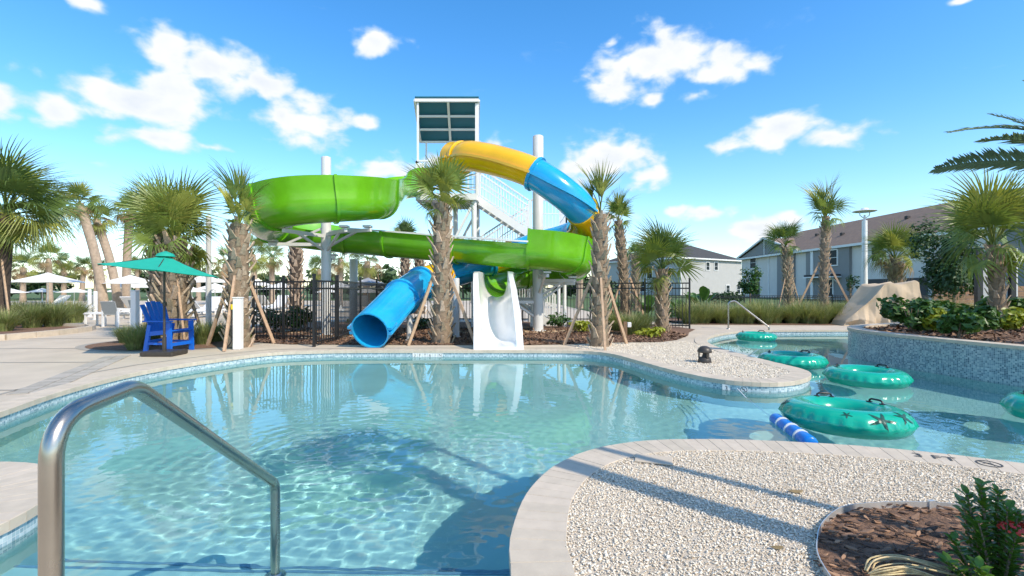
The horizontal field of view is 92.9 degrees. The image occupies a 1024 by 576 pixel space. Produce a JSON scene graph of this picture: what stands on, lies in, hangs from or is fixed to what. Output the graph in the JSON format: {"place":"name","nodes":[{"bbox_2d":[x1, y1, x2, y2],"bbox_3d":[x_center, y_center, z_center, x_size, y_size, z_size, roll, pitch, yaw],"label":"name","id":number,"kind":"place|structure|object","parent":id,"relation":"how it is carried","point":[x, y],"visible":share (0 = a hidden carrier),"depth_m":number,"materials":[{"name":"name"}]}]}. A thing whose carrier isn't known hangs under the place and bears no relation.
{"place":"outdoors","nodes":[
{"label":"outdoors","id":0,"kind":"place"},
{"bbox_2d":[0,301,846,401],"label":"pool deck","id":1,"kind":"structure","parent":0,"point":[68,355],"depth_m":10.22,"materials":[{"name":"concrete"}]},
{"bbox_2d":[11,250,38,302],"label":"background palm","id":2,"kind":"object","parent":1,"relation":"on","point":[22,259],"visible":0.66,"depth_m":41.85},
{"bbox_2d":[0,323,95,339],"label":"planter kerb","id":3,"kind":"structure","parent":1,"relation":"on","point":[80,328],"depth_m":12.73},
{"bbox_2d":[0,325,75,333],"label":"mulch bed","id":4,"kind":"object","parent":3,"relation":"in","point":[18,329],"visible":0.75,"depth_m":13.95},
{"bbox_2d":[0,302,29,330],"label":"grass clump","id":5,"kind":"object","parent":4,"relation":"on","point":[8,321],"visible":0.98,"depth_m":13.39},
{"bbox_2d":[3,302,65,327],"bbox_3d":[-14.443,0.765,14.655,1.616,0.850,1.530,0,0,-20],"label":"grass clump","id":6,"kind":"object","parent":4,"relation":"on","point":[34,319],"visible":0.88,"depth_m":14.48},
{"bbox_2d":[0,135,100,316],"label":"drooping palm","id":7,"kind":"object","parent":4,"relation":"on","point":[24,182],"visible":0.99,"depth_m":14.95,"materials":[{"name":"plant"}]},
{"bbox_2d":[27,299,82,326],"bbox_3d":[-14.213,0.720,15.104,1.673,0.939,1.611,0,0,-23],"label":"grass clump","id":8,"kind":"object","parent":4,"relation":"on","point":[55,318],"visible":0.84,"depth_m":14.93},
{"bbox_2d":[50,295,96,322],"bbox_3d":[-14.972,0.677,16.646,1.792,1.026,1.735,0,0,23],"label":"grass clump","id":9,"kind":"object","parent":4,"relation":"on","point":[78,317],"visible":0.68,"depth_m":16.48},
{"bbox_2d":[11,273,87,302],"bbox_3d":[-24.803,0.208,26.000,3.034,2.083,3.034,0,0,22],"label":"parasol","id":10,"kind":"object","parent":1,"relation":"on","point":[47,278],"visible":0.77,"depth_m":25.64,"materials":[{"name":"white fabric"}]},
{"bbox_2d":[27,238,74,302],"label":"background palm","id":11,"kind":"object","parent":1,"relation":"on","point":[43,266],"visible":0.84,"depth_m":39.87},
{"bbox_2d":[44,259,79,294],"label":"background palm","id":12,"kind":"object","parent":1,"relation":"on","point":[65,273],"visible":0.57,"depth_m":45.85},
{"bbox_2d":[67,253,92,300],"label":"background palm","id":13,"kind":"object","parent":1,"relation":"on","point":[82,272],"visible":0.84,"depth_m":45.81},
{"bbox_2d":[56,179,109,315],"bbox_3d":[-19.700,-1.858,22.048,2.606,6.264,2.506,0,0,36],"label":"leaning palm","id":14,"kind":"object","parent":1,"relation":"on","point":[95,255],"visible":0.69,"depth_m":21.88,"materials":[{"name":"plant"}]},
{"bbox_2d":[73,198,123,312],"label":"leaning palm","id":15,"kind":"object","parent":1,"relation":"on","point":[100,230],"visible":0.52,"depth_m":23.88,"materials":[{"name":"plant"}]},
{"bbox_2d":[100,301,129,326],"bbox_3d":[-12.858,0.838,15.792,0.570,0.824,0.626,0,0,5],"label":"deck chair","id":16,"kind":"object","parent":1,"relation":"on","point":[109,308],"visible":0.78,"depth_m":15.56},
{"bbox_2d":[103,191,135,307],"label":"leaning palm","id":17,"kind":"object","parent":1,"relation":"on","point":[125,290],"visible":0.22,"depth_m":24.83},
{"bbox_2d":[102,275,148,312],"bbox_3d":[-18.037,0.311,23.000,2.404,1.878,2.404,0,0,-22],"label":"parasol","id":18,"kind":"object","parent":1,"relation":"on","point":[130,279],"visible":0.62,"depth_m":22.49,"materials":[{"name":"white fabric"}]},
{"bbox_2d":[130,290,139,328],"bbox_3d":[-10.230,0.656,13.200,0.170,1.188,0.170,0,0,0],"label":"bollard","id":19,"kind":"object","parent":1,"relation":"on","point":[134,305],"visible":0.78,"depth_m":13.13,"materials":[{"name":"white plastic"}]},
{"bbox_2d":[100,163,197,317],"bbox_3d":[-9.334,-0.916,12.675,2.341,4.405,2.106,0,0,37],"label":"sabal palm","id":20,"kind":"object","parent":1,"relation":"on","point":[149,282],"visible":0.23,"depth_m":12.33,"materials":[{"name":"plant"}]},
{"bbox_2d":[97,251,217,356],"bbox_3d":[-6.480,0.282,9.041,2.009,1.935,1.752,0,0,0],"label":"parasol","id":21,"kind":"object","parent":1,"relation":"on","point":[163,262],"visible":1,"depth_m":8.83,"materials":[{"name":"teal fabric"}]},
{"bbox_2d":[0,338,334,394],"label":"paver band","id":22,"kind":"object","parent":1,"relation":"on","point":[74,374],"visible":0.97,"depth_m":7.22,"materials":[{"name":"concrete"}]},
{"bbox_2d":[140,301,196,350],"bbox_3d":[-6.795,0.757,9.603,0.687,1.000,0.685,0,0,8],"label":"tall chair","id":23,"kind":"object","parent":1,"relation":"on","point":[154,320],"visible":0.91,"depth_m":9.52,"materials":[{"name":"plastic"}]},
{"bbox_2d":[85,337,259,349],"bbox_3d":[-7.550,1.238,11.000,3.500,0.001,2.700,0,0,0],"label":"mulch bed","id":24,"kind":"object","parent":1,"relation":"on","point":[114,345],"visible":0.39,"depth_m":10.29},
{"bbox_2d":[108,323,159,349],"bbox_3d":[-7.571,0.943,9.799,1.058,0.591,1.002,0,0,3],"label":"grass clump","id":25,"kind":"object","parent":24,"relation":"on","point":[132,340],"visible":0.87,"depth_m":9.66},
{"bbox_2d":[110,165,227,341],"bbox_3d":[-8.019,-0.753,11.560,2.489,4.094,2.658,0,0,-39],"label":"sabal palm","id":26,"kind":"object","parent":24,"relation":"on","point":[176,212],"visible":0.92,"depth_m":11.31,"materials":[{"name":"plant"}]},
{"bbox_2d":[183,315,220,343],"bbox_3d":[-6.852,0.923,10.791,1.091,0.630,1.050,0,0,33],"label":"grass clump","id":27,"kind":"object","parent":24,"relation":"on","point":[201,333],"visible":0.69,"depth_m":10.65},
{"bbox_2d":[201,155,275,351],"bbox_3d":[-5.809,-0.750,10.263,1.500,4.076,1.520,0,0,-15],"label":"sabal palm","id":28,"kind":"object","parent":24,"relation":"on","point":[239,283],"visible":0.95,"depth_m":10.20,"materials":[{"name":"plant"}]},
{"bbox_2d":[206,215,211,325],"bbox_3d":[-8.732,-0.416,14.000,0.260,3.332,0.253,0,0,0],"label":"pole","id":29,"kind":"object","parent":1,"relation":"on","point":[209,285],"visible":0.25,"depth_m":13.95,"materials":[{"name":"grey metal"}]},
{"bbox_2d":[205,243,227,293],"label":"background palm","id":30,"kind":"object","parent":1,"relation":"on","point":[220,262],"visible":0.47,"depth_m":37.73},
{"bbox_2d":[227,297,243,349],"bbox_3d":[-5.633,0.717,9.889,0.291,1.066,0.183,0,0,0],"label":"bollard","id":31,"kind":"object","parent":1,"relation":"on","point":[237,312],"visible":0.94,"depth_m":9.82,"materials":[{"name":"white plastic"}]},
{"bbox_2d":[227,233,274,295],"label":"background palm","id":32,"kind":"object","parent":1,"relation":"on","point":[259,264],"visible":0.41,"depth_m":33.97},
{"bbox_2d":[253,243,287,302],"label":"background palm","id":33,"kind":"object","parent":1,"relation":"on","point":[272,268],"visible":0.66,"depth_m":37.82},
{"bbox_2d":[285,247,305,314],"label":"dark palm","id":34,"kind":"object","parent":1,"relation":"on","point":[295,256],"visible":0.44,"depth_m":19.60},
{"bbox_2d":[319,252,358,306],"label":"background palm","id":35,"kind":"object","parent":1,"relation":"on","point":[341,264],"visible":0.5,"depth_m":32.81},
{"bbox_2d":[344,254,383,303],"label":"background palm","id":36,"kind":"object","parent":1,"relation":"on","point":[367,272],"visible":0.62,"depth_m":29.80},
{"bbox_2d":[393,215,419,314],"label":"dark palm","id":37,"kind":"object","parent":1,"relation":"on","point":[405,226],"visible":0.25,"depth_m":22.46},
{"bbox_2d":[338,275,590,338],"bbox_3d":[-0.851,0.472,14.810,7.563,1.555,6.844,0,0,0],"label":"metal fence","id":38,"kind":"object","parent":1,"relation":"on","point":[361,295],"visible":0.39,"depth_m":13.83,"materials":[{"name":"metal"}]},
{"bbox_2d":[312,274,338,346],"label":"metal gate","id":39,"kind":"structure","parent":38,"relation":"attached to","point":[314,310],"depth_m":10.74,"materials":[{"name":"metal"}]},
{"bbox_2d":[250,321,694,344],"bbox_3d":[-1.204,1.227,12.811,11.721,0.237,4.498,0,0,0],"label":"bark mulch","id":40,"kind":"object","parent":1,"relation":"on","point":[672,334],"visible":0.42,"depth_m":12.04,"materials":[{"name":"wood"}]},
{"bbox_2d":[252,275,311,338],"bbox_3d":[-5.485,0.472,11.675,1.597,1.555,0.060,0,0,6],"label":"metal fence","id":41,"kind":"object","parent":40,"relation":"on","point":[283,288],"visible":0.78,"depth_m":11.67,"materials":[{"name":"metal"}]},
{"bbox_2d":[267,156,372,334],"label":"support column","id":42,"kind":"structure","parent":40,"relation":"on","point":[325,245],"depth_m":12.78,"materials":[{"name":"grey metal"}]},
{"bbox_2d":[242,168,592,352],"bbox_3d":[-2.286,-1.204,12.836,9.406,5.028,6.192,0,0,0],"label":"water slide","id":43,"kind":"object","parent":42,"relation":"on","point":[308,203],"visible":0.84,"depth_m":12.35,"materials":[{"name":"plastic"}]},
{"bbox_2d":[350,259,357,320],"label":"support column","id":44,"kind":"structure","parent":40,"relation":"on","point":[353,270],"depth_m":15.09,"materials":[{"name":"grey metal"}]},
{"bbox_2d":[400,150,475,345],"bbox_3d":[-1.699,-0.976,10.963,1.702,4.521,1.529,0,0,-42],"label":"sabal palm","id":45,"kind":"object","parent":40,"relation":"on","point":[444,177],"visible":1,"depth_m":10.88,"materials":[{"name":"plant"}]},
{"bbox_2d":[453,278,459,336],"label":"support column","id":46,"kind":"structure","parent":40,"relation":"on","point":[456,314],"depth_m":12.27,"materials":[{"name":"grey metal"}]},
{"bbox_2d":[522,330,565,332],"bbox_3d":[0.850,1.233,13.900,1.886,0.001,1.000,0,0,0],"label":"sand patch","id":47,"kind":"object","parent":40,"relation":"on","point":[547,331],"visible":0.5,"depth_m":13.79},
{"bbox_2d":[518,135,575,331],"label":"support column","id":48,"kind":"structure","parent":47,"relation":"on","point":[539,282],"depth_m":13.86,"materials":[{"name":"grey metal"}]},
{"bbox_2d":[546,312,571,326],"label":"shrub","id":49,"kind":"object","parent":40,"relation":"on","point":[555,320],"visible":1,"depth_m":15.16,"materials":[{"name":"green plant"}]},
{"bbox_2d":[602,185,643,321],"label":"sabal palm","id":50,"kind":"object","parent":40,"relation":"on","point":[618,206],"visible":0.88,"depth_m":16.53,"materials":[{"name":"plant"}]},
{"bbox_2d":[614,309,655,334],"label":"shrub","id":51,"kind":"object","parent":40,"relation":"on","point":[635,325],"visible":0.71,"depth_m":12.83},
{"bbox_2d":[608,278,689,328],"bbox_3d":[4.160,0.472,15.225,2.689,1.555,0.060,0,0,17],"label":"metal fence","id":52,"kind":"object","parent":40,"relation":"on","point":[645,288],"visible":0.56,"depth_m":15.20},
{"bbox_2d":[621,213,704,331],"bbox_3d":[4.255,-0.411,13.987,2.208,3.400,2.430,0,0,-15],"label":"sabal palm","id":53,"kind":"object","parent":40,"relation":"on","point":[662,244],"visible":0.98,"depth_m":13.81,"materials":[{"name":"plant"}]},
{"bbox_2d":[347,140,598,347],"bbox_3d":[-0.890,-1.484,12.932,7.123,5.500,3.933,0,0,-27],"label":"tube slide","id":54,"kind":"object","parent":1,"relation":"on","point":[384,314],"visible":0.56,"depth_m":12.19,"materials":[{"name":"plastic"}]},
{"bbox_2d":[413,96,566,326],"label":"slide tower","id":55,"kind":"structure","parent":1,"relation":"on","point":[443,119],"depth_m":15.71,"materials":[{"name":"white metal"}]},
{"bbox_2d":[0,329,1023,575],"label":"pool coping","id":56,"kind":"object","parent":1,"relation":"on","point":[538,539],"visible":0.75,"depth_m":3.59,"materials":[{"name":"concrete"}]},
{"bbox_2d":[575,341,788,378],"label":"shell gravel","id":57,"kind":"structure","parent":1,"relation":"on","point":[689,345],"depth_m":8.57,"materials":[{"name":"gravel"}]},
{"bbox_2d":[563,159,627,349],"bbox_3d":[1.988,-0.801,10.531,1.312,4.177,1.296,0,0,-36],"label":"sabal palm","id":58,"kind":"object","parent":57,"relation":"on","point":[600,327],"visible":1,"depth_m":10.32,"materials":[{"name":"plant"}]},
{"bbox_2d":[655,317,834,324],"bbox_3d":[17.000,1.238,18.350,22.000,0.001,4.300,0,0,0],"label":"mulch bed","id":59,"kind":"object","parent":1,"relation":"on","point":[730,323],"visible":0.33,"depth_m":16.96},
{"bbox_2d":[672,297,710,323],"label":"grass clump","id":60,"kind":"object","parent":59,"relation":"on","point":[694,316],"visible":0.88,"depth_m":16.77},
{"bbox_2d":[687,298,720,323],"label":"grass clump","id":61,"kind":"object","parent":59,"relation":"on","point":[707,317],"visible":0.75,"depth_m":16.89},
{"bbox_2d":[705,299,736,323],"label":"grass clump","id":62,"kind":"object","parent":59,"relation":"on","point":[721,318],"visible":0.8,"depth_m":16.88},
{"bbox_2d":[723,302,756,323],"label":"grass clump","id":63,"kind":"object","parent":59,"relation":"on","point":[736,319],"visible":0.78,"depth_m":16.79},
{"bbox_2d":[749,299,783,323],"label":"grass clump","id":64,"kind":"object","parent":59,"relation":"on","point":[765,315],"visible":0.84,"depth_m":16.64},
{"bbox_2d":[781,304,809,323],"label":"grass clump","id":65,"kind":"object","parent":59,"relation":"on","point":[792,318],"visible":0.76,"depth_m":16.93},
{"bbox_2d":[787,302,831,323],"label":"grass clump","id":66,"kind":"object","parent":59,"relation":"on","point":[806,318],"visible":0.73,"depth_m":16.84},
{"bbox_2d":[807,298,840,323],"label":"grass clump","id":67,"kind":"object","parent":59,"relation":"on","point":[825,317],"visible":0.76,"depth_m":16.72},
{"bbox_2d":[798,172,854,306],"bbox_3d":[11.581,-1.528,17.700,1.735,5.626,1.973,0,0,-27],"label":"sabal palm","id":68,"kind":"object","parent":59,"relation":"on","point":[824,205],"visible":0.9,"depth_m":17.81,"materials":[{"name":"plant"}]},
{"bbox_2d":[904,214,985,302],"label":"tree","id":69,"kind":"object","parent":59,"relation":"on","point":[949,279],"visible":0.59,"depth_m":18.95,"materials":[{"name":"green plant"}]},
{"bbox_2d":[565,450,1023,575],"bbox_3d":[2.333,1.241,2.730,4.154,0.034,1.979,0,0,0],"label":"shell gravel","id":70,"kind":"structure","parent":1,"relation":"on","point":[720,479],"depth_m":2.85,"materials":[{"name":"gravel"}]},
{"bbox_2d":[634,453,672,465],"bbox_3d":[1.020,1.233,3.500,0.260,0.012,0.160,0,0,18],"label":"skimmer lid","id":71,"kind":"object","parent":70,"relation":"on","point":[654,459],"visible":1,"depth_m":3.48,"materials":[{"name":"plastic"}]},
{"bbox_2d":[813,503,1023,575],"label":"mulch bed","id":72,"kind":"object","parent":70,"relation":"on","point":[851,542],"visible":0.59,"depth_m":2.40,"materials":[{"name":"brown wood"}]},
{"bbox_2d":[864,554,957,575],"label":"dry frond","id":73,"kind":"object","parent":72,"relation":"on","point":[909,569],"visible":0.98,"depth_m":2.06,"materials":[{"name":"plant"}]},
{"bbox_2d":[816,500,1023,575],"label":"metal edging","id":74,"kind":"object","parent":72,"relation":"on","point":[930,504],"visible":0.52,"depth_m":2.72,"materials":[{"name":"metal"}]},
{"bbox_2d":[933,476,1023,575],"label":"flowering shrub","id":75,"kind":"object","parent":72,"relation":"on","point":[999,554],"visible":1,"depth_m":1.99,"materials":[{"name":"green plant"}]},
{"bbox_2d":[830,280,921,325],"bbox_3d":[12.145,0.499,16.399,2.410,1.501,1.517,0,0,0],"label":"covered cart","id":76,"kind":"object","parent":1,"relation":"on","point":[861,307],"visible":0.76,"depth_m":15.92,"materials":[{"name":"fabric"}]},
{"bbox_2d":[974,248,1017,308],"bbox_3d":[14.375,0.038,14.450,1.285,2.425,0.220,0,0,0],"label":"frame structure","id":77,"kind":"object","parent":1,"relation":"on","point":[978,293],"visible":0.24,"depth_m":14.37,"materials":[{"name":"white metal"}]},
{"bbox_2d":[10,288,844,322],"bbox_3d":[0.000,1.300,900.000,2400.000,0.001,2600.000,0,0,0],"label":"ground","id":78,"kind":"structure","parent":0,"point":[144,297],"depth_m":60.22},
{"bbox_2d":[13,270,79,293],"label":"tree","id":79,"kind":"object","parent":78,"relation":"on","point":[33,286],"visible":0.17,"depth_m":53.63,"materials":[{"name":"green plant"}]},
{"bbox_2d":[305,252,320,299],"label":"background palm","id":80,"kind":"object","parent":78,"relation":"on","point":[316,259],"visible":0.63,"depth_m":49.70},
{"bbox_2d":[358,264,400,289],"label":"tree","id":81,"kind":"object","parent":78,"relation":"on","point":[390,274],"visible":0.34,"depth_m":56.27,"materials":[{"name":"green plant"}]},
{"bbox_2d":[626,241,640,310],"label":"sabal palm","id":82,"kind":"object","parent":78,"relation":"on","point":[634,299],"visible":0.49,"depth_m":26.22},
{"bbox_2d":[607,244,741,294],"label":"detached house","id":83,"kind":"structure","parent":78,"relation":"on","point":[720,274],"depth_m":90.99,"materials":[{"name":"white"}]},
{"bbox_2d":[737,265,761,304],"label":"tree","id":84,"kind":"object","parent":78,"relation":"on","point":[751,286],"visible":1,"depth_m":29.73,"materials":[{"name":"green plant"}]},
{"bbox_2d":[758,218,802,306],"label":"sabal palm","id":85,"kind":"object","parent":78,"relation":"on","point":[785,231],"visible":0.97,"depth_m":30.44,"materials":[{"name":"plant"}]},
{"bbox_2d":[656,294,1019,310],"bbox_3d":[19.000,0.799,27.000,22.060,0.902,0.060,0,0,0],"label":"metal fence","id":86,"kind":"object","parent":78,"relation":"on","point":[831,297],"visible":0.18,"depth_m":26.98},
{"bbox_2d":[852,208,877,284],"bbox_3d":[18.850,-1.525,26.000,1.120,5.550,1.120,0,0,0],"label":"street lamp","id":87,"kind":"object","parent":78,"relation":"on","point":[864,252],"visible":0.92,"depth_m":25.90,"materials":[{"name":"white metal"}]},
{"bbox_2d":[736,188,1023,303],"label":"town house","id":88,"kind":"structure","parent":78,"relation":"on","point":[846,252],"depth_m":51.02,"materials":[{"name":"grey"}]},
{"bbox_2d":[860,218,931,282],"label":"sabal palm","id":89,"kind":"object","parent":78,"relation":"on","point":[895,267],"visible":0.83,"depth_m":23.47,"materials":[{"name":"plant"}]},
{"bbox_2d":[0,334,1023,575],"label":"water","id":90,"kind":"structure","parent":0,"point":[407,466],"depth_m":4.26,"materials":[{"name":"liquid"}]},
{"bbox_2d":[735,330,777,341],"bbox_3d":[6.452,1.264,12.852,1.002,0.265,1.000,0,0,0],"label":"swim ring","id":91,"kind":"object","parent":90,"relation":"on","point":[759,336],"visible":0.95,"depth_m":12.52,"materials":[{"name":"teal plastic"}]},
{"bbox_2d":[737,388,817,442],"bbox_3d":[2.758,1.358,5.230,0.144,0.146,2.442,0,0,9],"label":"float line","id":92,"kind":"object","parent":90,"relation":"on","point":[793,430],"visible":0.69,"depth_m":4.54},
{"bbox_2d":[758,349,828,369],"bbox_3d":[4.983,1.264,8.651,1.112,0.289,1.109,0,0,0],"label":"swim ring","id":93,"kind":"object","parent":90,"relation":"on","point":[808,360],"visible":0.82,"depth_m":8.27,"materials":[{"name":"teal plastic"}]},
{"bbox_2d":[778,392,918,439],"bbox_3d":[3.333,1.264,4.881,1.161,0.306,1.162,2,-2,0],"label":"swim ring","id":94,"kind":"object","parent":90,"relation":"on","point":[869,419],"visible":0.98,"depth_m":4.52,"materials":[{"name":"teal plastic"}]},
{"bbox_2d":[822,363,913,388],"bbox_3d":[5.133,1.264,7.051,1.082,0.281,1.080,0,0,0],"label":"swim ring","id":95,"kind":"object","parent":90,"relation":"on","point":[870,376],"visible":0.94,"depth_m":6.73,"materials":[{"name":"teal plastic"}]},
{"bbox_2d":[999,390,1023,418],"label":"swim ring","id":96,"kind":"object","parent":90,"relation":"on","point":[1012,403],"visible":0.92,"depth_m":5.21,"materials":[{"name":"teal plastic"}]},
{"bbox_2d":[0,0,1023,287],"label":"sky","id":97,"kind":"structure","parent":0,"point":[714,115],"materials":[{"name":"blue"}]},
{"bbox_2d":[864,323,1023,344],"bbox_3d":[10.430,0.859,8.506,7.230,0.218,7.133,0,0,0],"label":"bark mulch","id":98,"kind":"object","parent":0,"point":[934,333],"visible":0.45,"depth_m":8.95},
{"bbox_2d":[876,293,935,331],"bbox_3d":[7.849,0.486,9.676,0.997,0.760,0.642,0,0,0],"label":"shrub","id":99,"kind":"object","parent":98,"relation":"on","point":[901,315],"visible":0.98,"depth_m":9.62,"materials":[{"name":"green plant"}]},
{"bbox_2d":[918,307,958,329],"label":"shrub","id":100,"kind":"object","parent":98,"relation":"on","point":[931,319],"visible":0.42,"depth_m":9.45,"materials":[{"name":"green plant"}]},
{"bbox_2d":[936,312,983,337],"bbox_3d":[7.663,0.640,8.312,0.732,0.452,0.595,0,0,0],"label":"shrub","id":101,"kind":"object","parent":98,"relation":"on","point":[966,323],"visible":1,"depth_m":8.26,"materials":[{"name":"green plant"}]},
{"bbox_2d":[917,169,1023,319],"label":"sabal palm","id":102,"kind":"object","parent":98,"relation":"on","point":[991,210],"visible":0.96,"depth_m":10.50,"materials":[{"name":"plant"}]},
{"bbox_2d":[944,303,1003,334],"bbox_3d":[8.566,0.569,9.000,0.988,0.595,0.726,0,0,-32],"label":"shrub","id":103,"kind":"object","parent":98,"relation":"on","point":[989,314],"visible":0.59,"depth_m":8.84,"materials":[{"name":"green plant"}]},
{"bbox_2d":[928,80,1023,173],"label":"feather palm","id":104,"kind":"object","parent":98,"relation":"on","point":[991,156],"visible":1,"depth_m":7.57,"materials":[{"name":"plant"}]},
{"bbox_2d":[965,295,1023,311],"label":"shrub","id":105,"kind":"object","parent":98,"relation":"on","point":[1017,301],"visible":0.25,"depth_m":10.70,"materials":[{"name":"green plant"}]},
{"bbox_2d":[996,306,1023,330],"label":"shrub","id":106,"kind":"object","parent":98,"relation":"on","point":[1012,318],"visible":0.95,"depth_m":9.51,"materials":[{"name":"green plant"}]},
{"label":"pool floor","id":107,"kind":"structure","parent":0,"visible":0},
{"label":"pool steps","id":108,"kind":"structure","parent":107,"relation":"on","visible":0},
{"bbox_2d":[38,380,279,575],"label":"handrail","id":109,"kind":"object","parent":108,"relation":"on","point":[51,491],"visible":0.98,"depth_m":1.21,"materials":[{"name":"silver metal"}]},
{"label":"pool wall","id":110,"kind":"structure","parent":107,"relation":"on","visible":0},
{"bbox_2d":[0,332,847,547],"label":"tile band","id":111,"kind":"object","parent":110,"relation":"attached to","point":[16,532],"visible":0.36,"depth_m":7.72,"materials":[{"name":"tile"}]},
{"bbox_2d":[412,353,747,391],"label":"depth tiles","id":112,"kind":"object","parent":111,"relation":"attached to","point":[727,387],"visible":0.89,"depth_m":8.78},
{"bbox_2d":[848,330,1023,386],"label":"planter wall","id":113,"kind":"structure","parent":110,"relation":"on","point":[994,364],"depth_m":7.70,"materials":[{"name":"tile"}]},
{"bbox_2d":[847,322,1023,349],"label":"planter cap","id":114,"kind":"object","parent":113,"relation":"on","point":[859,328],"visible":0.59,"depth_m":8.05,"materials":[{"name":"concrete"}]},
{"label":"sand patch","id":115,"kind":"structure","parent":0,"visible":0},
{"bbox_2d":[264,305,302,331],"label":"shrub","id":116,"kind":"object","parent":115,"relation":"on","point":[288,319],"visible":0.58,"depth_m":13.50,"materials":[{"name":"green plant"}]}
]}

